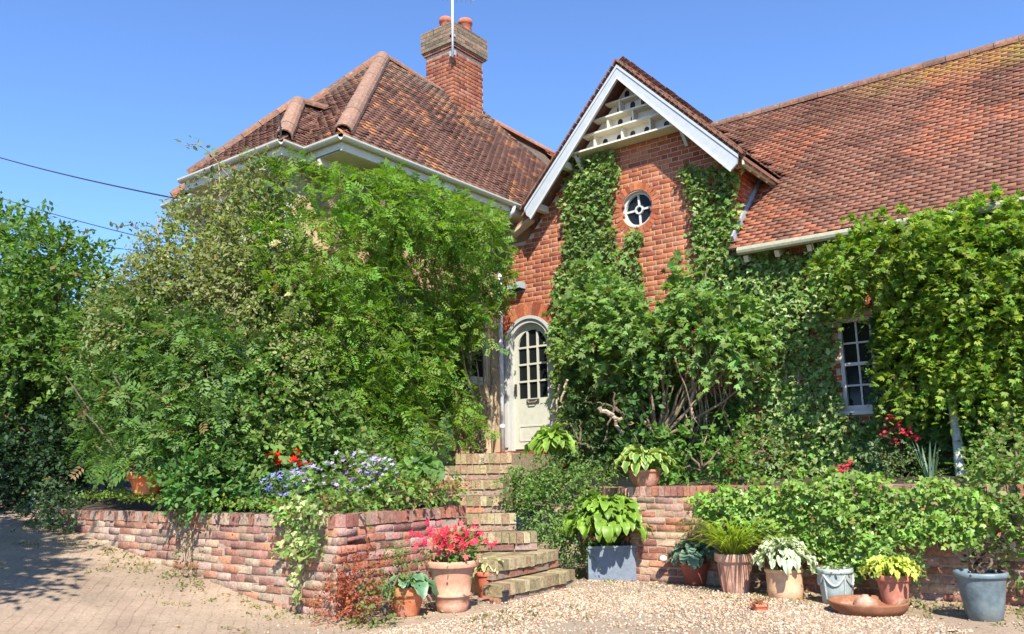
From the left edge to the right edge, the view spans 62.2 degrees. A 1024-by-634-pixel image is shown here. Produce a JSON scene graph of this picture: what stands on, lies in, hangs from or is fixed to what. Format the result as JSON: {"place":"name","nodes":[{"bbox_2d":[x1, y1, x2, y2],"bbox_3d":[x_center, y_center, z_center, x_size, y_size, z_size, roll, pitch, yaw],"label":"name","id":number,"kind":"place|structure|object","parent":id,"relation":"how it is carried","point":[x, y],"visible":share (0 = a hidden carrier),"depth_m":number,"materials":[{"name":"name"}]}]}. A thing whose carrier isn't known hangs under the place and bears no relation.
{"place":"outdoors","nodes":[
{"label":"outdoors","id":0,"kind":"place"},
{"bbox_2d":[0,476,1023,633],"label":"ground","id":1,"kind":"structure","parent":0,"point":[35,594],"depth_m":7.53,"materials":[{"name":"beige gravel"}]},
{"bbox_2d":[10,472,92,532],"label":"bush","id":2,"kind":"object","parent":1,"relation":"on","point":[52,518],"visible":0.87,"depth_m":10.24,"materials":[{"name":"green plant"}]},
{"bbox_2d":[0,333,123,513],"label":"bush","id":3,"kind":"object","parent":1,"relation":"on","point":[52,466],"visible":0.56,"depth_m":11.22,"materials":[{"name":"green plant"}]},
{"bbox_2d":[0,199,123,476],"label":"tree","id":4,"kind":"object","parent":1,"relation":"on","point":[49,249],"visible":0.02,"depth_m":19.37,"materials":[{"name":"green plant"}]},
{"bbox_2d":[164,493,204,578],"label":"wall weed","id":5,"kind":"object","parent":1,"relation":"on","point":[185,568],"depth_m":8.58,"materials":[{"name":"green plant"}]},
{"bbox_2d":[0,519,385,632],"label":"leaf litter","id":6,"kind":"object","parent":1,"relation":"on","point":[162,587],"visible":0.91,"depth_m":7.94,"materials":[{"name":"brown plant"}]},
{"bbox_2d":[19,505,466,617],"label":"retaining wall","id":7,"kind":"structure","parent":1,"relation":"on","point":[235,555],"depth_m":8.12,"materials":[{"name":"brick"}]},
{"bbox_2d":[62,487,151,503],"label":"creeping foliage","id":8,"kind":"object","parent":7,"relation":"on","point":[112,494],"visible":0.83,"depth_m":9.91,"materials":[{"name":"green plant"}]},
{"bbox_2d":[96,489,219,503],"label":"creeping foliage","id":9,"kind":"object","parent":7,"relation":"on","point":[145,497],"visible":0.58,"depth_m":9.32,"materials":[{"name":"green plant"}]},
{"bbox_2d":[27,478,458,513],"bbox_3d":[-4.764,2.376,11.537,10.050,0.512,2.400,-9,-13,37],"label":"planting bed","id":10,"kind":"object","parent":7,"relation":"in","point":[114,504],"visible":0.12,"depth_m":10.88,"materials":[{"name":"soil"}]},
{"bbox_2d":[0,191,131,465],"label":"tree","id":11,"kind":"object","parent":10,"relation":"on","point":[21,290],"visible":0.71,"depth_m":12.15,"materials":[{"name":"green plant"}]},
{"bbox_2d":[126,471,161,494],"bbox_3d":[-4.086,1.860,9.517,0.440,0.250,0.440,-9,-13,37],"label":"plant pot","id":12,"kind":"object","parent":10,"relation":"on","point":[139,484],"visible":0.45,"depth_m":9.37,"materials":[{"name":"ceramic"}]},
{"bbox_2d":[50,279,308,511],"bbox_3d":[-3.953,1.025,9.934,3.856,3.047,1.618,-9,-13,37],"label":"shrub","id":13,"kind":"object","parent":10,"relation":"on","point":[149,421],"visible":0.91,"depth_m":9.29,"materials":[{"name":"green plant"}]},
{"bbox_2d":[142,493,253,506],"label":"creeping foliage","id":14,"kind":"object","parent":10,"relation":"on","point":[195,500],"visible":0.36,"depth_m":8.65,"materials":[{"name":"green plant"}]},
{"bbox_2d":[72,135,355,482],"bbox_3d":[-3.630,-0.041,10.239,3.781,4.469,2.331,-9,-13,37],"label":"climbing rose","id":15,"kind":"object","parent":10,"relation":"on","point":[161,284],"visible":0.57,"depth_m":9.95,"materials":[{"name":"green plant"}]},
{"bbox_2d":[146,441,287,528],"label":"shrub","id":16,"kind":"object","parent":10,"relation":"on","point":[177,484],"visible":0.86,"depth_m":8.63,"materials":[{"name":"green plant"}]},
{"bbox_2d":[233,459,333,514],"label":"flower clump","id":17,"kind":"object","parent":10,"relation":"on","point":[286,476],"visible":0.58,"depth_m":8.29,"materials":[{"name":"blue plant"}]},
{"bbox_2d":[265,448,311,491],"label":"poppy","id":18,"kind":"object","parent":10,"relation":"on","point":[280,461],"visible":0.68,"depth_m":8.72,"materials":[{"name":"red plant"}]},
{"bbox_2d":[188,312,390,506],"bbox_3d":[-2.447,0.976,9.370,2.159,2.213,1.674,4,-12,-28],"label":"shrub","id":19,"kind":"object","parent":10,"relation":"on","point":[327,435],"visible":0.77,"depth_m":9.05,"materials":[{"name":"green plant"}]},
{"bbox_2d":[282,436,428,518],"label":"flower clump","id":20,"kind":"object","parent":10,"relation":"on","point":[364,465],"visible":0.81,"depth_m":8.25,"materials":[{"name":"purple plant"}]},
{"bbox_2d":[267,469,476,535],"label":"ground plant","id":21,"kind":"object","parent":10,"relation":"on","point":[431,499],"visible":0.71,"depth_m":8.22,"materials":[{"name":"green plant"}]},
{"bbox_2d":[289,411,454,489],"bbox_3d":[-1.470,1.413,8.926,1.760,0.816,0.261,-1,-10,1],"label":"mullein","id":22,"kind":"object","parent":10,"relation":"on","point":[449,434],"visible":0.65,"depth_m":8.90,"materials":[{"name":"green plant"}]},
{"bbox_2d":[333,412,462,493],"bbox_3d":[-1.228,1.537,9.212,1.258,1.015,1.356,-9,-13,37],"label":"fennel","id":23,"kind":"object","parent":10,"relation":"on","point":[399,448],"visible":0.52,"depth_m":9.22,"materials":[{"name":"green plant"}]},
{"bbox_2d":[388,448,444,491],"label":"rhubarb plant","id":24,"kind":"object","parent":10,"relation":"on","point":[437,468],"visible":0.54,"depth_m":9.01,"materials":[{"name":"green plant"}]},
{"bbox_2d":[397,476,498,493],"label":"stonecrop foliage","id":25,"kind":"object","parent":10,"relation":"on","point":[446,482],"visible":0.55,"depth_m":8.89,"materials":[{"name":"green plant"}]},
{"bbox_2d":[208,495,323,511],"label":"creeping foliage","id":26,"kind":"object","parent":7,"relation":"on","point":[259,503],"visible":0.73,"depth_m":8.20,"materials":[{"name":"green plant"}]},
{"bbox_2d":[266,490,327,607],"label":"ivy","id":27,"kind":"object","parent":7,"relation":"attached to","point":[300,542],"visible":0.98,"depth_m":7.54,"materials":[{"name":"green plant"}]},
{"bbox_2d":[299,532,392,628],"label":"barberry shrub","id":28,"kind":"object","parent":1,"relation":"on","point":[348,601],"visible":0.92,"depth_m":7.14,"materials":[{"name":"red plant"}]},
{"bbox_2d":[160,16,554,508],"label":"cottage","id":29,"kind":"structure","parent":1,"relation":"on","point":[371,113],"depth_m":13.19,"materials":[{"name":"ceramic"}]},
{"bbox_2d":[0,197,165,242],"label":"overhead cable","id":30,"kind":"object","parent":29,"relation":"attached to","point":[80,221],"visible":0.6,"depth_m":14.35,"materials":[{"name":"metal"}]},
{"bbox_2d":[0,157,190,201],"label":"overhead cable","id":31,"kind":"object","parent":29,"relation":"attached to","point":[93,181],"visible":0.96,"depth_m":14.20,"materials":[{"name":"metal"}]},
{"bbox_2d":[216,195,245,267],"bbox_3d":[-4.035,-1.237,12.199,0.700,1.005,0.080,-9,-13,37],"label":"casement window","id":32,"kind":"structure","parent":29,"relation":"in","point":[234,195],"depth_m":12.27,"materials":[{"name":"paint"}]},
{"bbox_2d":[259,180,291,251],"bbox_3d":[-3.244,-1.362,11.600,0.700,1.005,0.080,-9,-13,37],"label":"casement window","id":33,"kind":"structure","parent":29,"relation":"in","point":[283,183],"depth_m":11.56,"materials":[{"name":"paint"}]},
{"bbox_2d":[222,146,520,488],"bbox_3d":[-1.280,0.234,11.346,2.131,4.793,5.652,-9,-13,37],"label":"wisteria","id":34,"kind":"object","parent":29,"relation":"attached to","point":[342,289],"visible":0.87,"depth_m":10.79,"materials":[{"name":"green plant"}]},
{"bbox_2d":[437,0,473,57],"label":"tv aerial","id":35,"kind":"object","parent":29,"relation":"attached to","point":[452,53],"visible":1,"depth_m":15.73,"materials":[{"name":"metal"}]},
{"bbox_2d":[452,313,488,384],"bbox_3d":[-0.649,0.492,13.235,0.080,1.105,0.830,-9,-13,37],"label":"casement window","id":36,"kind":"structure","parent":29,"relation":"in","point":[480,367],"depth_m":13.35,"materials":[{"name":"paint"}]},
{"bbox_2d":[340,534,428,630],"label":"weed clump","id":37,"kind":"object","parent":1,"relation":"on","point":[383,610],"visible":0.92,"depth_m":7.10,"materials":[{"name":"green plant"}]},
{"bbox_2d":[391,583,422,616],"bbox_3d":[-0.915,2.468,7.396,0.344,0.245,0.344,-9,-13,37],"label":"plant pot","id":38,"kind":"object","parent":1,"relation":"on","point":[408,608],"visible":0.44,"depth_m":7.27,"materials":[{"name":"ceramic"}]},
{"bbox_2d":[381,573,438,600],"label":"hosta","id":39,"kind":"object","parent":38,"relation":"in","point":[424,582],"visible":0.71,"depth_m":7.35,"materials":[{"name":"green plant"}]},
{"bbox_2d":[425,557,478,612],"bbox_3d":[-0.531,2.387,7.559,0.480,0.435,0.480,-9,-13,37],"label":"plant pot","id":40,"kind":"object","parent":1,"relation":"on","point":[453,583],"visible":0.88,"depth_m":7.41,"materials":[{"name":"ceramic"}]},
{"bbox_2d":[395,519,496,582],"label":"red flowers","id":41,"kind":"object","parent":40,"relation":"in","point":[453,541],"visible":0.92,"depth_m":7.56,"materials":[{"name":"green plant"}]},
{"bbox_2d":[420,452,574,603],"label":"garden steps","id":42,"kind":"structure","parent":1,"relation":"on","point":[527,568],"depth_m":9.24,"materials":[{"name":"brick"}]},
{"bbox_2d":[455,439,490,453],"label":"kerb wall","id":43,"kind":"structure","parent":42,"relation":"on","point":[486,448],"depth_m":12.60,"materials":[{"name":"stone"}]},
{"bbox_2d":[476,571,490,597],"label":"plant pot","id":44,"kind":"object","parent":42,"relation":"on","point":[481,576],"visible":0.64,"depth_m":8.27,"materials":[{"name":"ceramic"}]},
{"bbox_2d":[473,557,503,579],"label":"hosta","id":45,"kind":"object","parent":44,"relation":"in","point":[483,567],"visible":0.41,"depth_m":8.29,"materials":[{"name":"yellow plant"}]},
{"bbox_2d":[0,523,1023,633],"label":"ground weeds","id":46,"kind":"object","parent":1,"relation":"on","point":[924,605],"visible":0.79,"depth_m":7.69,"materials":[{"name":"green plant"}]},
{"bbox_2d":[485,447,627,578],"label":"evergreen shrub","id":47,"kind":"object","parent":1,"relation":"on","point":[527,504],"visible":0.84,"depth_m":9.94,"materials":[{"name":"green plant"}]},
{"bbox_2d":[584,542,636,580],"bbox_3d":[1.113,2.787,9.693,0.560,0.376,0.507,-1,-10,0],"label":"steel planter","id":48,"kind":"object","parent":1,"relation":"on","point":[616,562],"visible":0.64,"depth_m":9.46,"materials":[{"name":"metal"}]},
{"bbox_2d":[552,489,652,545],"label":"hosta","id":49,"kind":"object","parent":48,"relation":"in","point":[608,530],"visible":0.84,"depth_m":9.42,"materials":[{"name":"green plant"}]},
{"bbox_2d":[236,574,1023,633],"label":"gravel","id":50,"kind":"structure","parent":1,"relation":"on","point":[683,600],"depth_m":7.01,"materials":[{"name":"beige gravel"}]},
{"bbox_2d":[501,590,508,602],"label":"plant pot","id":51,"kind":"object","parent":50,"relation":"on","point":[505,594],"visible":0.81,"depth_m":7.91,"materials":[{"name":"metal"}]},
{"bbox_2d":[679,561,709,585],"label":"plant pot","id":52,"kind":"object","parent":1,"relation":"on","point":[697,576],"visible":0.62,"depth_m":8.87,"materials":[{"name":"ceramic"}]},
{"bbox_2d":[667,536,717,570],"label":"hosta","id":53,"kind":"object","parent":52,"relation":"in","point":[693,557],"visible":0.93,"depth_m":8.85,"materials":[{"name":"green plant"}]},
{"bbox_2d":[495,34,1023,511],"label":"brick house","id":54,"kind":"structure","parent":1,"relation":"on","point":[935,134],"depth_m":12.38,"materials":[{"name":"brick"}]},
{"bbox_2d":[513,323,550,448],"bbox_3d":[0.332,1.091,13.621,0.776,2.017,0.106,-9,-13,37],"label":"front door","id":55,"kind":"structure","parent":54,"relation":"in","point":[530,362],"depth_m":13.67,"materials":[{"name":"paint"}]},
{"bbox_2d":[543,149,645,462],"bbox_3d":[1.225,-0.242,12.863,1.843,4.858,0.473,-9,-13,37],"label":"ivy","id":56,"kind":"object","parent":54,"relation":"attached to","point":[596,236],"visible":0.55,"depth_m":13.08,"materials":[{"name":"green plant"}]},
{"bbox_2d":[623,192,651,225],"bbox_3d":[1.937,-1.617,12.844,0.544,0.588,0.090,-9,-13,37],"label":"round window","id":57,"kind":"structure","parent":54,"relation":"in","point":[637,211],"depth_m":12.86,"materials":[{"name":"paint"}]},
{"bbox_2d":[562,349,754,485],"bbox_3d":[1.949,1.408,11.998,3.156,2.160,0.504,-9,-13,37],"label":"ivy","id":58,"kind":"object","parent":54,"relation":"attached to","point":[572,378],"visible":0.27,"depth_m":11.97,"materials":[{"name":"green plant"}]},
{"bbox_2d":[541,248,783,450],"bbox_3d":[1.959,0.381,11.271,3.247,2.857,1.490,-6,-11,25],"label":"grape vine","id":59,"kind":"object","parent":54,"relation":"attached to","point":[604,337],"visible":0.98,"depth_m":11.19,"materials":[{"name":"green plant"}]},
{"bbox_2d":[675,153,745,429],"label":"ivy","id":60,"kind":"object","parent":54,"relation":"attached to","point":[721,197],"visible":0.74,"depth_m":11.84,"materials":[{"name":"green plant"}]},
{"bbox_2d":[723,240,901,478],"bbox_3d":[3.676,0.592,10.792,2.204,3.411,0.446,-9,-13,37],"label":"ivy","id":61,"kind":"object","parent":54,"relation":"attached to","point":[798,396],"visible":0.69,"depth_m":10.79,"materials":[{"name":"green plant"}]},
{"bbox_2d":[837,315,895,415],"bbox_3d":[4.361,0.591,10.471,0.690,1.215,0.170,-9,-13,37],"label":"sash window","id":62,"kind":"structure","parent":54,"relation":"in","point":[853,352],"depth_m":10.58,"materials":[{"name":"paint"}]},
{"bbox_2d":[863,230,1023,476],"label":"creeper","id":63,"kind":"object","parent":54,"relation":"attached to","point":[933,435],"visible":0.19,"depth_m":9.69,"materials":[{"name":"green plant"}]},
{"bbox_2d":[764,566,803,600],"bbox_3d":[2.555,2.494,7.950,0.356,0.270,0.356,-9,-13,37],"label":"plant pot","id":64,"kind":"object","parent":1,"relation":"on","point":[781,584],"visible":0.81,"depth_m":7.82,"materials":[{"name":"ceramic"}]},
{"bbox_2d":[750,535,818,575],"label":"hosta","id":65,"kind":"object","parent":64,"relation":"in","point":[795,557],"visible":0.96,"depth_m":7.90,"materials":[{"name":"white plant"}]},
{"bbox_2d":[579,483,1023,605],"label":"retaining wall","id":66,"kind":"structure","parent":1,"relation":"on","point":[662,507],"depth_m":8.88,"materials":[{"name":"brick"}]},
{"bbox_2d":[627,469,661,485],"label":"plant pot","id":67,"kind":"object","parent":66,"relation":"on","point":[649,477],"visible":0.85,"depth_m":9.54,"materials":[{"name":"ceramic"}]},
{"bbox_2d":[612,443,682,477],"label":"hosta","id":68,"kind":"object","parent":67,"relation":"in","point":[638,462],"visible":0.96,"depth_m":9.59,"materials":[{"name":"green plant"}]},
{"bbox_2d":[659,555,670,562],"bbox_3d":[1.655,2.611,9.171,0.090,0.081,0.170,-9,-13,37],"label":"pale stone","id":69,"kind":"object","parent":66,"relation":"attached to","point":[663,558],"visible":0.98,"depth_m":9.12,"materials":[{"name":"stone"}]},
{"bbox_2d":[679,496,706,543],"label":"wall weed","id":70,"kind":"object","parent":66,"relation":"attached to","point":[689,524],"depth_m":9.01,"materials":[{"name":"green plant"}]},
{"bbox_2d":[612,474,1023,523],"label":"planting bed","id":71,"kind":"object","parent":66,"relation":"in","point":[704,482],"visible":0.12,"depth_m":9.98,"materials":[{"name":"soil"}]},
{"bbox_2d":[547,387,618,484],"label":"shrub","id":72,"kind":"object","parent":71,"relation":"on","point":[580,432],"visible":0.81,"depth_m":10.70,"materials":[{"name":"green plant"}]},
{"bbox_2d":[540,343,685,486],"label":"shrub","id":73,"kind":"object","parent":71,"relation":"on","point":[634,405],"visible":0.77,"depth_m":11.06,"materials":[{"name":"green plant"}]},
{"bbox_2d":[643,411,765,485],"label":"shrub","id":74,"kind":"object","parent":71,"relation":"on","point":[722,442],"visible":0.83,"depth_m":9.95,"materials":[{"name":"green plant"}]},
{"bbox_2d":[711,415,799,485],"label":"shrub","id":75,"kind":"object","parent":71,"relation":"on","point":[762,450],"visible":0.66,"depth_m":10.27,"materials":[{"name":"green plant"}]},
{"bbox_2d":[820,453,872,476],"bbox_3d":[3.640,1.740,9.228,0.709,0.506,0.491,7,-13,-38],"label":"valerian","id":76,"kind":"object","parent":71,"relation":"on","point":[847,468],"visible":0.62,"depth_m":9.04,"materials":[{"name":"red plant"}]},
{"bbox_2d":[855,414,923,476],"bbox_3d":[4.274,1.448,9.553,0.728,0.698,0.634,4,-11,-24],"label":"valerian","id":77,"kind":"object","parent":71,"relation":"on","point":[887,436],"visible":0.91,"depth_m":9.52,"materials":[{"name":"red plant"}]},
{"bbox_2d":[838,444,946,482],"bbox_3d":[4.036,1.680,9.098,1.150,0.626,0.708,-9,-13,37],"label":"catmint","id":78,"kind":"object","parent":71,"relation":"on","point":[893,463],"visible":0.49,"depth_m":9.06,"materials":[{"name":"green plant"}]},
{"bbox_2d":[790,183,1023,476],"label":"maple tree","id":79,"kind":"object","parent":71,"relation":"on","point":[972,306],"visible":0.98,"depth_m":9.24,"materials":[{"name":"green plant"}]},
{"bbox_2d":[909,442,940,478],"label":"iris","id":80,"kind":"object","parent":71,"relation":"on","point":[927,472],"visible":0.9,"depth_m":9.00,"materials":[{"name":"green plant"}]},
{"bbox_2d":[881,407,1023,478],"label":"shrub","id":81,"kind":"object","parent":71,"relation":"on","point":[923,442],"visible":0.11,"depth_m":9.51,"materials":[{"name":"green plant"}]},
{"bbox_2d":[952,397,1023,600],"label":"rose bush","id":82,"kind":"object","parent":71,"relation":"on","point":[1005,468],"visible":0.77,"depth_m":7.48,"materials":[{"name":"green plant"}]},
{"bbox_2d":[816,566,854,603],"bbox_3d":[2.899,2.401,7.601,0.320,0.300,0.317,-9,-13,37],"label":"plant pot","id":83,"kind":"object","parent":1,"relation":"on","point":[835,582],"visible":0.93,"depth_m":7.49,"materials":[{"name":"ceramic"}]},
{"bbox_2d":[801,561,856,573],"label":"seedling foliage","id":84,"kind":"object","parent":83,"relation":"in","point":[832,566],"visible":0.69,"depth_m":7.65,"materials":[{"name":"green plant"}]},
{"bbox_2d":[683,465,1014,583],"bbox_3d":[3.319,2.051,8.351,2.983,1.200,1.602,-9,-13,37],"label":"ivy hedge","id":85,"kind":"object","parent":1,"relation":"on","point":[798,506],"visible":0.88,"depth_m":7.86,"materials":[{"name":"green plant"}]},
{"bbox_2d":[875,573,911,610],"bbox_3d":[3.245,2.332,7.203,0.290,0.290,0.290,-9,-13,37],"label":"plant pot","id":86,"kind":"object","parent":1,"relation":"on","point":[892,589],"visible":0.62,"depth_m":7.11,"materials":[{"name":"ceramic"}]},
{"bbox_2d":[859,554,927,581],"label":"hosta","id":87,"kind":"object","parent":86,"relation":"in","point":[887,567],"visible":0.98,"depth_m":7.15,"materials":[{"name":"yellow plant"}]},
{"bbox_2d":[867,531,931,598],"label":"plant","id":88,"kind":"object","parent":1,"relation":"on","point":[919,557],"visible":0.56,"depth_m":7.35,"materials":[{"name":"green plant"}]},
{"bbox_2d":[952,569,1008,621],"bbox_3d":[3.692,2.182,6.659,0.396,0.362,0.396,-9,-13,37],"label":"plant pot","id":89,"kind":"object","parent":1,"relation":"on","point":[983,596],"visible":0.95,"depth_m":6.53,"materials":[{"name":"metal"}]},
{"bbox_2d":[951,526,1021,596],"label":"plant","id":90,"kind":"object","parent":89,"relation":"in","point":[981,568],"visible":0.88,"depth_m":6.71,"materials":[{"name":"green plant"}]},
{"bbox_2d":[0,0,1023,303],"label":"sky","id":91,"kind":"structure","parent":0,"point":[102,91],"materials":[{"name":"blue"}]},
{"bbox_2d":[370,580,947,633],"bbox_3d":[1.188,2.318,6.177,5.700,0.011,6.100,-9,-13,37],"label":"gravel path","id":92,"kind":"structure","parent":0,"point":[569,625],"depth_m":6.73,"materials":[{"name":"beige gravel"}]},
{"bbox_2d":[714,552,752,593],"bbox_3d":[2.186,2.512,8.331,0.376,0.380,0.376,-9,-13,37],"label":"plant pot","id":93,"kind":"object","parent":92,"relation":"on","point":[734,571],"visible":0.88,"depth_m":8.21,"materials":[{"name":"ceramic"}]},
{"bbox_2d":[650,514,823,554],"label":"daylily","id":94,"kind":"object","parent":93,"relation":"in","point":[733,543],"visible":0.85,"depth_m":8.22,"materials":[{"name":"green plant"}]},
{"bbox_2d":[750,602,768,610],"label":"plant pot","id":95,"kind":"object","parent":92,"relation":"on","point":[760,606],"visible":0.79,"depth_m":7.18,"materials":[{"name":"ceramic"}]},
{"bbox_2d":[747,594,769,605],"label":"dry weed foliage","id":96,"kind":"object","parent":95,"relation":"in","point":[758,600],"visible":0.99,"depth_m":7.25,"materials":[{"name":"brown plant"}]},
{"bbox_2d":[828,594,909,616],"bbox_3d":[2.941,2.370,7.006,0.630,0.155,0.630,-9,-13,37],"label":"bowl","id":97,"kind":"object","parent":92,"relation":"on","point":[864,605],"visible":0.96,"depth_m":6.86,"materials":[{"name":"ceramic"}]},
{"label":"planting bed","id":98,"kind":"structure","parent":0,"visible":0},
{"bbox_2d":[523,422,579,457],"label":"hosta","id":99,"kind":"object","parent":98,"relation":"in","point":[546,440],"visible":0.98,"depth_m":10.52,"materials":[{"name":"green plant"}]}
]}

